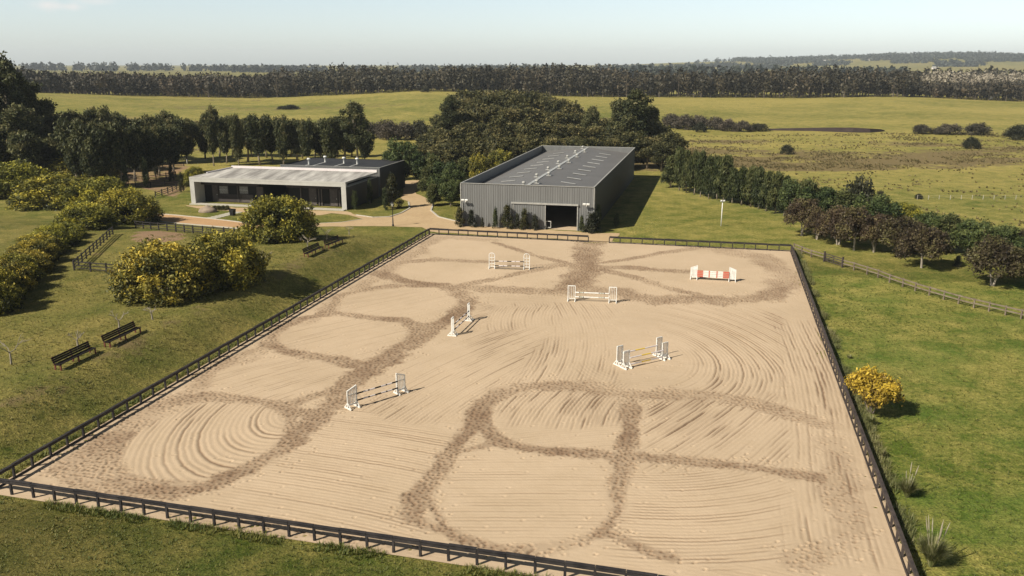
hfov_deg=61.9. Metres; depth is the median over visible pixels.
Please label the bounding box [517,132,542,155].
eucalyptus tree
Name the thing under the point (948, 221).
green tree
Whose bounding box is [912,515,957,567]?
pampas grass
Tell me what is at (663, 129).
eucalyptus tree
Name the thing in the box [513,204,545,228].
sliding door
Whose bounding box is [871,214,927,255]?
round headed tree
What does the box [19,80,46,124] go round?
eucalyptus tree
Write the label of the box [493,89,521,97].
eucalyptus tree
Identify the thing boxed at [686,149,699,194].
casuarina tree
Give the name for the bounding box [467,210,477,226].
sapling
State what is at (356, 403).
jump wing
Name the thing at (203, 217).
kerb
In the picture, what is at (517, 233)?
arena fence
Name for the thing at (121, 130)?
eucalyptus tree
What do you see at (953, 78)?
bare woodland
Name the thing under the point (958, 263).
dark sapling
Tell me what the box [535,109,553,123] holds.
eucalyptus tree
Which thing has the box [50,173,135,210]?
wattle bush
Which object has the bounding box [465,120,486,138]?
eucalyptus tree
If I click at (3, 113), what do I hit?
eucalyptus tree
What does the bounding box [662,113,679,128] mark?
bush
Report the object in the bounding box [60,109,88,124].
eucalyptus tree
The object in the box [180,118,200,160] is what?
eucalyptus tree
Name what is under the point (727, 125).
bush
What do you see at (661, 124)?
eucalyptus tree
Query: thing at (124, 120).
eucalyptus tree
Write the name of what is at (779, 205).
casuarina tree
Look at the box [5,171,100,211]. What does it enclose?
wattle bush
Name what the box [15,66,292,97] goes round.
woodland
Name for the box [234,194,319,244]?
wattle bush
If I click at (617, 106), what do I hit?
eucalyptus tree
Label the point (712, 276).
jump plank
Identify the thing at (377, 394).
jump pole
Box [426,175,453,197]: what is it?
green tree
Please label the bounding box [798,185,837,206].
green tree
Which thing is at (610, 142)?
eucalyptus tree
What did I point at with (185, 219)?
sand track
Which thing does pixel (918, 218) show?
green tree
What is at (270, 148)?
eucalyptus tree
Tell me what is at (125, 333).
park bench
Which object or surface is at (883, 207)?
green tree
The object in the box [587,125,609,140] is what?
eucalyptus tree
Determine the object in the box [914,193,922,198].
bush
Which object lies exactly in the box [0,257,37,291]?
wattle bush
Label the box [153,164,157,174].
sapling
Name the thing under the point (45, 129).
eucalyptus tree
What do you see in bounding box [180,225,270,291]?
wattle bush
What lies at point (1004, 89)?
woodland
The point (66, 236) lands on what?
wattle bush
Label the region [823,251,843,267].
field gate
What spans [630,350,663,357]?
jump pole
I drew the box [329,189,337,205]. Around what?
stall door
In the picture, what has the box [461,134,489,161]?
eucalyptus tree
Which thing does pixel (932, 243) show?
round headed tree
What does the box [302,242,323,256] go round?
park bench
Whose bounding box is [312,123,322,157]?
eucalyptus tree
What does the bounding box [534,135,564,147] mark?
eucalyptus tree
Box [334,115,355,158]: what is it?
eucalyptus tree
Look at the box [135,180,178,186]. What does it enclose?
paddock fence
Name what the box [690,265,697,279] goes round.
jump wing
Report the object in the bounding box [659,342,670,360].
jump wing
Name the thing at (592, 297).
jump pole
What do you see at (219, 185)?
stall window
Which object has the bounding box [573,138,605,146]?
eucalyptus tree
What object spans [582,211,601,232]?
sapling
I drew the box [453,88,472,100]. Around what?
eucalyptus tree
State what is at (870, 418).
pampas grass
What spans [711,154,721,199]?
casuarina tree
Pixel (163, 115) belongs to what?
eucalyptus tree
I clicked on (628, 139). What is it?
eucalyptus tree
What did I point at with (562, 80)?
woodland
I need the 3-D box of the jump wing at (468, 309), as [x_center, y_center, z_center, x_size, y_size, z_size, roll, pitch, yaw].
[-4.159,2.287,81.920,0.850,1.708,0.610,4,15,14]
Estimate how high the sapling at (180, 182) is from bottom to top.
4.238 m
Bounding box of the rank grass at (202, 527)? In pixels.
[0,233,927,575]
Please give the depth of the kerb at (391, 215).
138.81 m
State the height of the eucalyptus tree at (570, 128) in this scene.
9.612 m
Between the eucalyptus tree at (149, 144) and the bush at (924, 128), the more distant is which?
the bush at (924, 128)
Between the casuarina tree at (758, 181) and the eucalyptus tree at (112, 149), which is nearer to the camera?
the casuarina tree at (758, 181)
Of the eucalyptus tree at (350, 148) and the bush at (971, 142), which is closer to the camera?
the eucalyptus tree at (350, 148)
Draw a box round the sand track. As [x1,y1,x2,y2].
[145,214,258,227]
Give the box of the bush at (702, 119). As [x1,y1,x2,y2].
[691,115,708,128]
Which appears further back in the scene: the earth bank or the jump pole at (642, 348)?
the earth bank
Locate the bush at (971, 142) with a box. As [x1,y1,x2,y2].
[962,136,982,148]
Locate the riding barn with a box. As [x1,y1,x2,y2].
[460,145,634,231]
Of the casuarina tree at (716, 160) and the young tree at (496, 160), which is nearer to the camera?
the casuarina tree at (716, 160)
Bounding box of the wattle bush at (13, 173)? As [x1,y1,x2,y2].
[0,158,52,197]
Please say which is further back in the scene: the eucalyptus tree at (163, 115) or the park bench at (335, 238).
the eucalyptus tree at (163, 115)
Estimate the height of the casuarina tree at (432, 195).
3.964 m
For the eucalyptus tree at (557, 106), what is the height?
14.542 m
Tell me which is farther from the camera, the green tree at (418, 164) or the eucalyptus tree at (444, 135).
the eucalyptus tree at (444, 135)
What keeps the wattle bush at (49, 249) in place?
on the ground at (648, 205)
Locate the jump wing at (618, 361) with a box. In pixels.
[613,345,624,366]
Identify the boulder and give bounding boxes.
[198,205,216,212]
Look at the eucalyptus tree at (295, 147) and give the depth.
206.14 m
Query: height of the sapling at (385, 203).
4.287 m
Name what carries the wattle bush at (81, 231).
on the ground at (648, 205)
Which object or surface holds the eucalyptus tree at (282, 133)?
on the ground at (648, 205)
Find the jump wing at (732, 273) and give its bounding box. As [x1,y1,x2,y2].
[728,267,735,281]
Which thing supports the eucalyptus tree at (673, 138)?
on the ground at (648, 205)
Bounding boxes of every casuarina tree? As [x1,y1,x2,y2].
[417,164,435,192]
[425,184,441,205]
[427,153,440,173]
[456,156,471,179]
[660,154,675,187]
[673,146,684,190]
[679,149,691,192]
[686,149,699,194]
[694,148,707,196]
[701,154,714,198]
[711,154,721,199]
[711,154,733,200]
[721,167,738,202]
[732,165,747,204]
[743,164,756,206]
[750,165,766,208]
[757,170,774,210]
[765,170,784,213]
[775,174,790,215]
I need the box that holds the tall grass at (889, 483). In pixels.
[794,249,921,544]
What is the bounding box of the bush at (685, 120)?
[672,114,698,129]
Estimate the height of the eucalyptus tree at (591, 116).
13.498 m
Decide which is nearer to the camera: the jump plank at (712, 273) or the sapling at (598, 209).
the jump plank at (712, 273)
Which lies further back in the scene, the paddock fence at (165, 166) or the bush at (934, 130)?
the bush at (934, 130)
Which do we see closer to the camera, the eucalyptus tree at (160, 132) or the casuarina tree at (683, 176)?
the casuarina tree at (683, 176)
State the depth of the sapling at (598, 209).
125.52 m
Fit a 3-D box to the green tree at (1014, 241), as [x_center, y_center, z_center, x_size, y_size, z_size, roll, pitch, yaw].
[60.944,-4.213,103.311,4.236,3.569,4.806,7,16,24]
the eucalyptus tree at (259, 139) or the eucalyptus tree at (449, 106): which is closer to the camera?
the eucalyptus tree at (259, 139)
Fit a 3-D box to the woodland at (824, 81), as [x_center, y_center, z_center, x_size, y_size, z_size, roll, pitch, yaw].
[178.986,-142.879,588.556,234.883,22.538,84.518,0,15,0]
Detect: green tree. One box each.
[381,149,389,159]
[384,136,419,180]
[407,150,434,180]
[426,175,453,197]
[433,159,460,178]
[437,179,460,206]
[442,168,467,181]
[776,177,815,209]
[795,179,818,219]
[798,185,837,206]
[817,189,845,211]
[830,189,855,214]
[843,172,874,203]
[849,192,891,215]
[865,197,905,219]
[910,210,943,226]
[917,212,946,229]
[937,217,974,249]
[938,211,963,249]
[948,221,992,251]
[962,216,1000,248]
[984,223,1023,241]
[1003,238,1020,243]
[1014,239,1023,249]
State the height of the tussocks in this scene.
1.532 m
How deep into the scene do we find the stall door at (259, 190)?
149.72 m
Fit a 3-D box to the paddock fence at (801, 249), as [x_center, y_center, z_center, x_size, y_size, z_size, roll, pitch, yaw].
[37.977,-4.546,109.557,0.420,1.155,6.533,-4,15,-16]
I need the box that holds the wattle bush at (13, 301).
[0,272,25,313]
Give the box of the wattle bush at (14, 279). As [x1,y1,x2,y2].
[0,266,27,302]
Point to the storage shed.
(384, 168)
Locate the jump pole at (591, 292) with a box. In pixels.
[575,292,608,293]
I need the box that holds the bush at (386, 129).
[373,119,401,139]
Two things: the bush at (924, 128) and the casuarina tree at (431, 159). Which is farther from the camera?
the bush at (924, 128)
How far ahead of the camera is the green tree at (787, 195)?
132.93 m
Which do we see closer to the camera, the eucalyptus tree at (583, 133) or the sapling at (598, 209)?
the sapling at (598, 209)
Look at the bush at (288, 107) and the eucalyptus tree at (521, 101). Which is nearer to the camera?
the eucalyptus tree at (521, 101)
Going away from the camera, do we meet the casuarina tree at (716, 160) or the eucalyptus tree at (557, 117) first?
the casuarina tree at (716, 160)
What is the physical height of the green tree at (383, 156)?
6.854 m
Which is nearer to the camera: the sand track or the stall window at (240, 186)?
the sand track
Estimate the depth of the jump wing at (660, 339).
71.95 m
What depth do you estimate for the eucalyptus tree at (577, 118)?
238.79 m
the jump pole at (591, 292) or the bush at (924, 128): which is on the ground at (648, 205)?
the bush at (924, 128)
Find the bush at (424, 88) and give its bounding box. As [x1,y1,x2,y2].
[420,86,429,91]
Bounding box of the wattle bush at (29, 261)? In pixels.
[0,252,46,281]
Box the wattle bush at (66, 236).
[26,223,81,245]
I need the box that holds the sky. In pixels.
[0,0,1023,64]
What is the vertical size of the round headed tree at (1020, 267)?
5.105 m
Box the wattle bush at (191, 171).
[182,166,204,186]
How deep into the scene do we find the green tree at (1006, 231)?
105.13 m
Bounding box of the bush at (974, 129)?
[964,121,993,134]
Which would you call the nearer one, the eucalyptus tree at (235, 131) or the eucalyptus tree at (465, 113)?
the eucalyptus tree at (235, 131)
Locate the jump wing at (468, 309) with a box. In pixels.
[465,303,473,321]
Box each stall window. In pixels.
[219,185,228,193]
[239,186,248,193]
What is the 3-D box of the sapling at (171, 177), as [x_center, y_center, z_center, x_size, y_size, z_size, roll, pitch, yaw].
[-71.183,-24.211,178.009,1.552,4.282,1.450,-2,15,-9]
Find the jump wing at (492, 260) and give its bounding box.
[488,253,495,268]
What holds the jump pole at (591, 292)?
on the jump wing at (614, 294)
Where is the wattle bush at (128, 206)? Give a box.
[91,185,165,224]
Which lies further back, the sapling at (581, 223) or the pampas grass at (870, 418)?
the sapling at (581, 223)
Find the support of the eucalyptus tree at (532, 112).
on the ground at (648, 205)
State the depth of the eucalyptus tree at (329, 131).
202.52 m
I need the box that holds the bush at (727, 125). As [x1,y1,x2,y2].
[718,118,738,131]
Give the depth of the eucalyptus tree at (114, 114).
210.32 m
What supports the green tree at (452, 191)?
on the ground at (648, 205)
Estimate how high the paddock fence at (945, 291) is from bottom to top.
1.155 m
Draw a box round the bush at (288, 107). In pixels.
[283,105,300,109]
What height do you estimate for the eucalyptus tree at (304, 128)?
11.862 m
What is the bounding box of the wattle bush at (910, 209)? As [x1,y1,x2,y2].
[890,201,924,218]
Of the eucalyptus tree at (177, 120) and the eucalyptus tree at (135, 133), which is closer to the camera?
the eucalyptus tree at (135, 133)
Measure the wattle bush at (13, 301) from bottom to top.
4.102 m
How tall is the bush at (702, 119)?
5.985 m
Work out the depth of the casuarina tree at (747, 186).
145.24 m
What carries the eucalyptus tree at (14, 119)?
on the ground at (648, 205)
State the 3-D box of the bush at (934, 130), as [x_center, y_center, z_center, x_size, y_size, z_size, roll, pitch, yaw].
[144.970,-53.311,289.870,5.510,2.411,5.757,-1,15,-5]
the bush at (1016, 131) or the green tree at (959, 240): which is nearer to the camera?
the green tree at (959, 240)
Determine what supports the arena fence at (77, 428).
on the ground at (648, 205)
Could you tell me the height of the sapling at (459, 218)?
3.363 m
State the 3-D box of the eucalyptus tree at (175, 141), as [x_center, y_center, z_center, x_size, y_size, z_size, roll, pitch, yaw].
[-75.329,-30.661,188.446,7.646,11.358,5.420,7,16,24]
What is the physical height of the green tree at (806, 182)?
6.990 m
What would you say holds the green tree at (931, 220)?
on the ground at (648, 205)
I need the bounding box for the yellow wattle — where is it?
[844,363,906,413]
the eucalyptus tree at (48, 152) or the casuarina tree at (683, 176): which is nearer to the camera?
the casuarina tree at (683, 176)
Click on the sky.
(174, 32)
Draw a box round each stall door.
[212,185,218,200]
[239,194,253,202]
[256,187,263,198]
[308,188,317,204]
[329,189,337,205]
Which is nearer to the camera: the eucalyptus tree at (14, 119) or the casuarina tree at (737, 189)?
the casuarina tree at (737, 189)
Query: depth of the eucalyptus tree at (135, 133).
175.57 m
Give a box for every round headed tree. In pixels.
[784,197,824,235]
[803,204,831,239]
[813,205,858,244]
[828,205,877,250]
[855,211,892,252]
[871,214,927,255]
[892,224,954,267]
[961,230,1023,285]
[1003,252,1023,277]
[1008,227,1023,240]
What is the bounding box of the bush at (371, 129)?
[366,122,380,137]
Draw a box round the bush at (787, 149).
[779,144,795,154]
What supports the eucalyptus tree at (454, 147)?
on the ground at (648, 205)
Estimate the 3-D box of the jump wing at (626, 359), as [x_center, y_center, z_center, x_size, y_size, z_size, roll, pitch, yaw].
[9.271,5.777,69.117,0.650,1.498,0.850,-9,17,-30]
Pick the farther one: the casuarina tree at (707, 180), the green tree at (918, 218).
the casuarina tree at (707, 180)
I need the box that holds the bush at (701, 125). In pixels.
[692,121,706,131]
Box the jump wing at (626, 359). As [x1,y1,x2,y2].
[620,350,632,369]
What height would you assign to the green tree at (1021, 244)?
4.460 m
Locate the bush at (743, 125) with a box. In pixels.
[731,120,753,131]
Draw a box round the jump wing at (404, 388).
[393,373,408,395]
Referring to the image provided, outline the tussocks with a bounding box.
[662,132,1023,227]
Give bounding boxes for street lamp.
[391,202,393,225]
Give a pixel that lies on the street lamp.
(392, 203)
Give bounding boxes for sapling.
[120,158,129,187]
[141,157,149,187]
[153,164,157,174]
[167,163,174,180]
[178,171,185,191]
[350,190,358,208]
[366,179,372,202]
[381,187,388,210]
[382,172,404,208]
[454,206,464,226]
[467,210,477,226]
[492,207,497,227]
[501,205,513,228]
[514,213,520,228]
[519,207,528,229]
[531,214,539,230]
[578,215,584,231]
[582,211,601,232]
[596,204,601,229]
[613,213,619,226]
[952,255,962,266]
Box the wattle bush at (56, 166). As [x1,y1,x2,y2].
[39,156,122,179]
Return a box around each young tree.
[467,152,490,177]
[486,148,512,167]
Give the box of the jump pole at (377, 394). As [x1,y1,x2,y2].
[357,387,397,400]
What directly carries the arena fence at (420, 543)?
on the ground at (648, 205)
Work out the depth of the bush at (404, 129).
273.64 m
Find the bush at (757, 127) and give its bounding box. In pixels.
[749,122,770,130]
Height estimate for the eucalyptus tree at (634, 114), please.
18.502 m
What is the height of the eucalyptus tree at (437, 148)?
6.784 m
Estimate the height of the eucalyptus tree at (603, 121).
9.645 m
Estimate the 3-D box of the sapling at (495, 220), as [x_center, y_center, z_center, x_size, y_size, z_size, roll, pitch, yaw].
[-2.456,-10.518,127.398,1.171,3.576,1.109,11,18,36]
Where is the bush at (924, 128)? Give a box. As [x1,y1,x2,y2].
[912,124,933,133]
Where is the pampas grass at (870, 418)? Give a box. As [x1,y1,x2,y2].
[864,414,876,423]
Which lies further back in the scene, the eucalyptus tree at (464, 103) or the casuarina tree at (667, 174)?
the eucalyptus tree at (464, 103)
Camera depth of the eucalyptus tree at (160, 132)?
183.67 m
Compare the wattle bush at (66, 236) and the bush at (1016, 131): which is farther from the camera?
the bush at (1016, 131)
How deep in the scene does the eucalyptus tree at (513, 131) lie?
213.58 m
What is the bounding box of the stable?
[189,165,378,210]
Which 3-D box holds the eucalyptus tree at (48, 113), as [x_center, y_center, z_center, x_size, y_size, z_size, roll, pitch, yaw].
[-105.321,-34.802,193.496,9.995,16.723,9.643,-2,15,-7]
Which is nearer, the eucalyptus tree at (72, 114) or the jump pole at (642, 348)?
the jump pole at (642, 348)
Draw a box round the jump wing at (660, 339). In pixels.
[652,336,662,356]
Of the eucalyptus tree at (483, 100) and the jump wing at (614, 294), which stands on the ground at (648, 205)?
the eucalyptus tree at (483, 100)
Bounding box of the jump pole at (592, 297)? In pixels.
[575,296,608,298]
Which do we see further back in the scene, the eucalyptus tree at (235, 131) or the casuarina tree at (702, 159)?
the eucalyptus tree at (235, 131)
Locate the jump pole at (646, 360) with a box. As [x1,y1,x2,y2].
[629,356,662,364]
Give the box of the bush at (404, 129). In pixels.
[392,120,418,139]
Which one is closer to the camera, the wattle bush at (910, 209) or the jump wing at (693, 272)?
the jump wing at (693, 272)
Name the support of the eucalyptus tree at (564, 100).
on the ground at (648, 205)
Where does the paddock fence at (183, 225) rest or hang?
on the ground at (648, 205)
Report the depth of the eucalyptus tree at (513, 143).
195.93 m
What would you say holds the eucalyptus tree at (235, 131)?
on the ground at (648, 205)
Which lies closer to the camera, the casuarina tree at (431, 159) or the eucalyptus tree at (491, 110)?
the casuarina tree at (431, 159)
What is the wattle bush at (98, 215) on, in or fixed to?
on the ground at (648, 205)
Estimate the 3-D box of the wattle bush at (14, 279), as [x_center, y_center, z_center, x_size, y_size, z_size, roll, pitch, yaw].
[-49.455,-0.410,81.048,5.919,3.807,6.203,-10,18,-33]
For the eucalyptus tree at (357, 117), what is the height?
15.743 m
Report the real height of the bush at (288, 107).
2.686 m
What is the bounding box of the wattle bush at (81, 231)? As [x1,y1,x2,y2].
[40,220,88,237]
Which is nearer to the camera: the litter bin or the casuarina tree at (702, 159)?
the litter bin
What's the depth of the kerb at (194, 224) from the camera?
129.73 m
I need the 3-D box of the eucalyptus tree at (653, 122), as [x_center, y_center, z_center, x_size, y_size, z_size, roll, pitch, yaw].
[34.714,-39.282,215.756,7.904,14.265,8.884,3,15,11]
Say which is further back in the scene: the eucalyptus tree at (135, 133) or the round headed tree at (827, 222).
the eucalyptus tree at (135, 133)
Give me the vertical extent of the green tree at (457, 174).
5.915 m
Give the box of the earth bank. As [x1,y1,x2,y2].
[764,127,884,132]
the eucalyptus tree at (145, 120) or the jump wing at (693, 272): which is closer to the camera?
the jump wing at (693, 272)
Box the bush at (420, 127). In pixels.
[408,119,429,139]
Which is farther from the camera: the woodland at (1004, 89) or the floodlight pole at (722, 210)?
the woodland at (1004, 89)
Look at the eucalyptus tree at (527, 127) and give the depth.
204.67 m
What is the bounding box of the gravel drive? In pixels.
[186,180,619,241]
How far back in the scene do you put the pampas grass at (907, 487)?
48.47 m
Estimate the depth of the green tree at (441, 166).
160.48 m
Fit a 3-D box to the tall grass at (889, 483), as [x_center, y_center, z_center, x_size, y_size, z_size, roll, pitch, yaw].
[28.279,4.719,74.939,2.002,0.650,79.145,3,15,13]
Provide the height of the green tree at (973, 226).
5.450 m
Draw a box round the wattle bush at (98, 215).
[52,199,119,230]
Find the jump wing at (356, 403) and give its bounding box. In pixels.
[344,385,360,410]
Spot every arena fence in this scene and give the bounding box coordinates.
[0,228,429,486]
[0,478,666,575]
[429,228,588,241]
[609,236,790,250]
[790,245,918,575]
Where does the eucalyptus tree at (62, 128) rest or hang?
on the ground at (648, 205)
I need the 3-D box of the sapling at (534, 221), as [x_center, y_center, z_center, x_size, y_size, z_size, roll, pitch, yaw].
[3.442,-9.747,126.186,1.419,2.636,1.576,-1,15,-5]
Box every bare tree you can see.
[0,333,31,363]
[68,330,83,347]
[110,311,126,327]
[144,307,156,319]
[298,236,315,246]
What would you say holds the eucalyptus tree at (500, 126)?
on the ground at (648, 205)
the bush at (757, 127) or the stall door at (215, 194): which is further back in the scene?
the bush at (757, 127)
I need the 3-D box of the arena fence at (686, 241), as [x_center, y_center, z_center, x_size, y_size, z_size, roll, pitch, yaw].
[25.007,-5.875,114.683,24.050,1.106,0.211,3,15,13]
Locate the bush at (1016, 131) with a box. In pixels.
[1003,122,1023,140]
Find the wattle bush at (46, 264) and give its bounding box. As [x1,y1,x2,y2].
[1,247,57,272]
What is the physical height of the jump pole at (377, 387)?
0.105 m
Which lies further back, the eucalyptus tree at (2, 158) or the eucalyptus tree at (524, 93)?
the eucalyptus tree at (524, 93)
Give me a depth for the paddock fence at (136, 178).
180.53 m
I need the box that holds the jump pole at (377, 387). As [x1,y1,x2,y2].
[357,381,397,393]
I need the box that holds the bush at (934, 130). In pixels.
[929,128,947,134]
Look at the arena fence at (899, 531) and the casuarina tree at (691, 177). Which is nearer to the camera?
the arena fence at (899, 531)
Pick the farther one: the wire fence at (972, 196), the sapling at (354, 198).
the wire fence at (972, 196)
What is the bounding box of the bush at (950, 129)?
[931,123,967,134]
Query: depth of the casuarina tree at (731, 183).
149.29 m
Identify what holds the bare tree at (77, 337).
on the ground at (648, 205)
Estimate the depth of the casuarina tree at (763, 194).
141.16 m
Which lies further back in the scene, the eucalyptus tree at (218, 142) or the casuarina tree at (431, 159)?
the eucalyptus tree at (218, 142)
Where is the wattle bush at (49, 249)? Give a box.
[4,238,63,261]
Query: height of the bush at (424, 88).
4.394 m
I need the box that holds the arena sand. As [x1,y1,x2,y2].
[0,233,912,575]
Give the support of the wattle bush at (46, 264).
on the ground at (648, 205)
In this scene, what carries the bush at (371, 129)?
on the ground at (648, 205)
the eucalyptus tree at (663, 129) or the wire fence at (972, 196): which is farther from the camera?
the eucalyptus tree at (663, 129)
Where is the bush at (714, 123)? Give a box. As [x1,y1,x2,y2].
[706,116,722,129]
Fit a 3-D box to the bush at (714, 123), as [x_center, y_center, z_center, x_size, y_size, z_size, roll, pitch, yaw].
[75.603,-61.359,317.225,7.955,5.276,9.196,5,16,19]
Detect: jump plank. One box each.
[697,270,728,272]
[697,272,728,274]
[697,274,728,276]
[697,275,728,277]
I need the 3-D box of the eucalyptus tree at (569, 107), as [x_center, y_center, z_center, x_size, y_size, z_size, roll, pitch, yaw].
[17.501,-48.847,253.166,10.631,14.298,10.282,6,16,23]
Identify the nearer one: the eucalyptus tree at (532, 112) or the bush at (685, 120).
the eucalyptus tree at (532, 112)
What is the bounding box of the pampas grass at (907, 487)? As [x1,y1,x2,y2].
[894,463,921,497]
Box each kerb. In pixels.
[145,220,236,228]
[165,214,241,222]
[356,201,409,217]
[430,204,456,220]
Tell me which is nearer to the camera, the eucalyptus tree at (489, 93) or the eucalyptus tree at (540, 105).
the eucalyptus tree at (540, 105)
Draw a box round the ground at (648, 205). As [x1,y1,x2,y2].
[0,57,1023,575]
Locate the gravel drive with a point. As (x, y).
(418, 213)
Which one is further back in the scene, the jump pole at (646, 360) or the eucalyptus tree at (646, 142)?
the eucalyptus tree at (646, 142)
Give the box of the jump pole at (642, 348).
[627,345,657,352]
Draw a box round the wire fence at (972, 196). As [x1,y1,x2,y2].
[917,195,1016,198]
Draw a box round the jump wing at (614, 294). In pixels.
[608,287,616,302]
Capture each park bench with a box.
[51,341,96,370]
[101,321,140,347]
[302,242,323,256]
[323,235,342,248]
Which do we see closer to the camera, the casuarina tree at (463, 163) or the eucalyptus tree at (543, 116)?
the casuarina tree at (463, 163)
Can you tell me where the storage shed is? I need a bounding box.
[280,156,404,196]
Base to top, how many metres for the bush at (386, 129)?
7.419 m
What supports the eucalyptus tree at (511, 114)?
on the ground at (648, 205)
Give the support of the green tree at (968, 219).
on the ground at (648, 205)
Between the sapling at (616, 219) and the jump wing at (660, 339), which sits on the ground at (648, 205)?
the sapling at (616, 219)
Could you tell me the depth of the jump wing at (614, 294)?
87.97 m
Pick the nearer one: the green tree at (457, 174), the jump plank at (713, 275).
the jump plank at (713, 275)
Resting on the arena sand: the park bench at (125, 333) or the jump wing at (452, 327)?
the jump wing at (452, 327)
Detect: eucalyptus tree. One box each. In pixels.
[0,50,37,124]
[0,84,20,129]
[0,103,45,160]
[0,129,16,163]
[0,138,5,163]
[4,130,46,166]
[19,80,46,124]
[35,97,63,125]
[36,123,57,167]
[38,133,65,166]
[53,116,86,179]
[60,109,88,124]
[69,119,107,176]
[82,104,113,124]
[95,121,122,178]
[106,118,130,181]
[109,111,124,117]
[113,115,141,127]
[124,122,145,181]
[138,113,162,128]
[138,125,158,177]
[147,121,170,176]
[150,109,176,125]
[158,115,187,152]
[164,123,186,173]
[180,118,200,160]
[195,120,208,157]
[199,103,219,165]
[216,115,229,162]
[216,116,223,156]
[226,112,244,165]
[231,118,264,161]
[242,113,274,165]
[261,113,278,162]
[272,114,294,163]
[288,118,301,160]
[295,118,314,157]
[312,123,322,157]
[316,116,343,157]
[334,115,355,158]
[337,100,369,157]
[356,130,376,158]
[414,132,432,144]
[416,143,431,159]
[424,142,455,162]
[427,113,445,133]
[427,128,465,160]
[439,93,463,129]
[441,135,472,164]
[451,119,469,138]
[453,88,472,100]
[455,109,473,123]
[456,97,474,111]
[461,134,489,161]
[462,89,487,101]
[462,100,488,124]
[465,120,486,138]
[471,93,502,108]
[478,115,514,138]
[480,134,515,168]
[481,90,495,96]
[482,104,502,125]
[489,106,524,122]
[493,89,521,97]
[497,93,516,106]
[499,136,523,157]
[503,91,537,111]
[509,121,521,156]
[513,116,547,141]
[517,107,541,122]
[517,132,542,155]
[519,89,538,104]
[531,92,555,103]
[531,96,552,111]
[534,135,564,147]
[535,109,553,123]
[538,122,569,139]
[542,111,573,124]
[544,98,565,113]
[545,97,570,103]
[558,123,580,137]
[560,136,580,145]
[561,100,585,114]
[569,110,584,126]
[570,126,596,144]
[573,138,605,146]
[580,105,600,128]
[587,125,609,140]
[598,117,609,127]
[601,137,621,146]
[602,125,631,139]
[604,87,657,137]
[605,97,629,127]
[615,131,644,160]
[635,135,661,168]
[643,104,660,159]
[646,126,672,136]
[646,141,675,170]
[654,129,688,149]
[657,120,667,127]
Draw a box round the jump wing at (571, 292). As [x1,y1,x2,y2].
[567,285,575,301]
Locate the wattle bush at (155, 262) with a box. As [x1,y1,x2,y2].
[103,234,217,307]
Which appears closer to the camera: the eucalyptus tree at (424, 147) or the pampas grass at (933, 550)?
the pampas grass at (933, 550)
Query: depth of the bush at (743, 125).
306.75 m
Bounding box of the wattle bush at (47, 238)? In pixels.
[12,230,73,253]
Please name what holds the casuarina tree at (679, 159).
on the ground at (648, 205)
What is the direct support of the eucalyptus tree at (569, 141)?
on the ground at (648, 205)
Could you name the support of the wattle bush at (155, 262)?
on the ground at (648, 205)
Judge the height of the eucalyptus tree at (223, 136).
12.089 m
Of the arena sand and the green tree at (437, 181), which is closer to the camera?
the arena sand
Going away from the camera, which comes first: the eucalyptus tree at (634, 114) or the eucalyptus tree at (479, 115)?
the eucalyptus tree at (634, 114)
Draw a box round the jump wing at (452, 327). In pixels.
[447,316,457,336]
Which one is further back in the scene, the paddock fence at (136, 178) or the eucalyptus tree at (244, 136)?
the eucalyptus tree at (244, 136)
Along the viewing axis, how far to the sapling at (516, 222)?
126.64 m
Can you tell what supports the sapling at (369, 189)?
on the ground at (648, 205)
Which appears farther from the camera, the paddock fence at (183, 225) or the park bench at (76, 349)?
the paddock fence at (183, 225)
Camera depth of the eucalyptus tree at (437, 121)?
223.25 m
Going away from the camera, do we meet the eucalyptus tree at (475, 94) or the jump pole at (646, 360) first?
the jump pole at (646, 360)
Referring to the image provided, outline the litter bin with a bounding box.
[229,209,235,215]
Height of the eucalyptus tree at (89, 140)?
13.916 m
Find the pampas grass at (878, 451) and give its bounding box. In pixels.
[876,447,887,456]
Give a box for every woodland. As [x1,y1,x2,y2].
[13,50,1023,77]
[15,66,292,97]
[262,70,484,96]
[442,62,633,96]
[606,64,925,97]
[895,65,1023,78]
[900,79,1023,101]
[920,69,1023,84]
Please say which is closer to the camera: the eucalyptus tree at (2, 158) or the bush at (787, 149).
the eucalyptus tree at (2, 158)
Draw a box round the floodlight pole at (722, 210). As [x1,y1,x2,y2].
[721,200,724,225]
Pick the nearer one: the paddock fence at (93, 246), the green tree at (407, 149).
the paddock fence at (93, 246)
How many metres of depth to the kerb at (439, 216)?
137.91 m
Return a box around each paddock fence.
[72,226,113,266]
[72,260,123,272]
[114,161,183,169]
[116,171,175,181]
[134,220,234,233]
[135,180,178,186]
[154,183,178,197]
[793,243,823,256]
[843,260,1023,318]
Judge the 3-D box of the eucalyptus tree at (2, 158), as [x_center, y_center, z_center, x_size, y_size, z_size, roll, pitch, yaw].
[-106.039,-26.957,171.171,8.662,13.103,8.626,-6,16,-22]
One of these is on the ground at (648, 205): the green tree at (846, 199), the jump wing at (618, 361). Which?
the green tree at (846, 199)
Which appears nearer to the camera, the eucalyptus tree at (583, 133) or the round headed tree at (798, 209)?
the round headed tree at (798, 209)

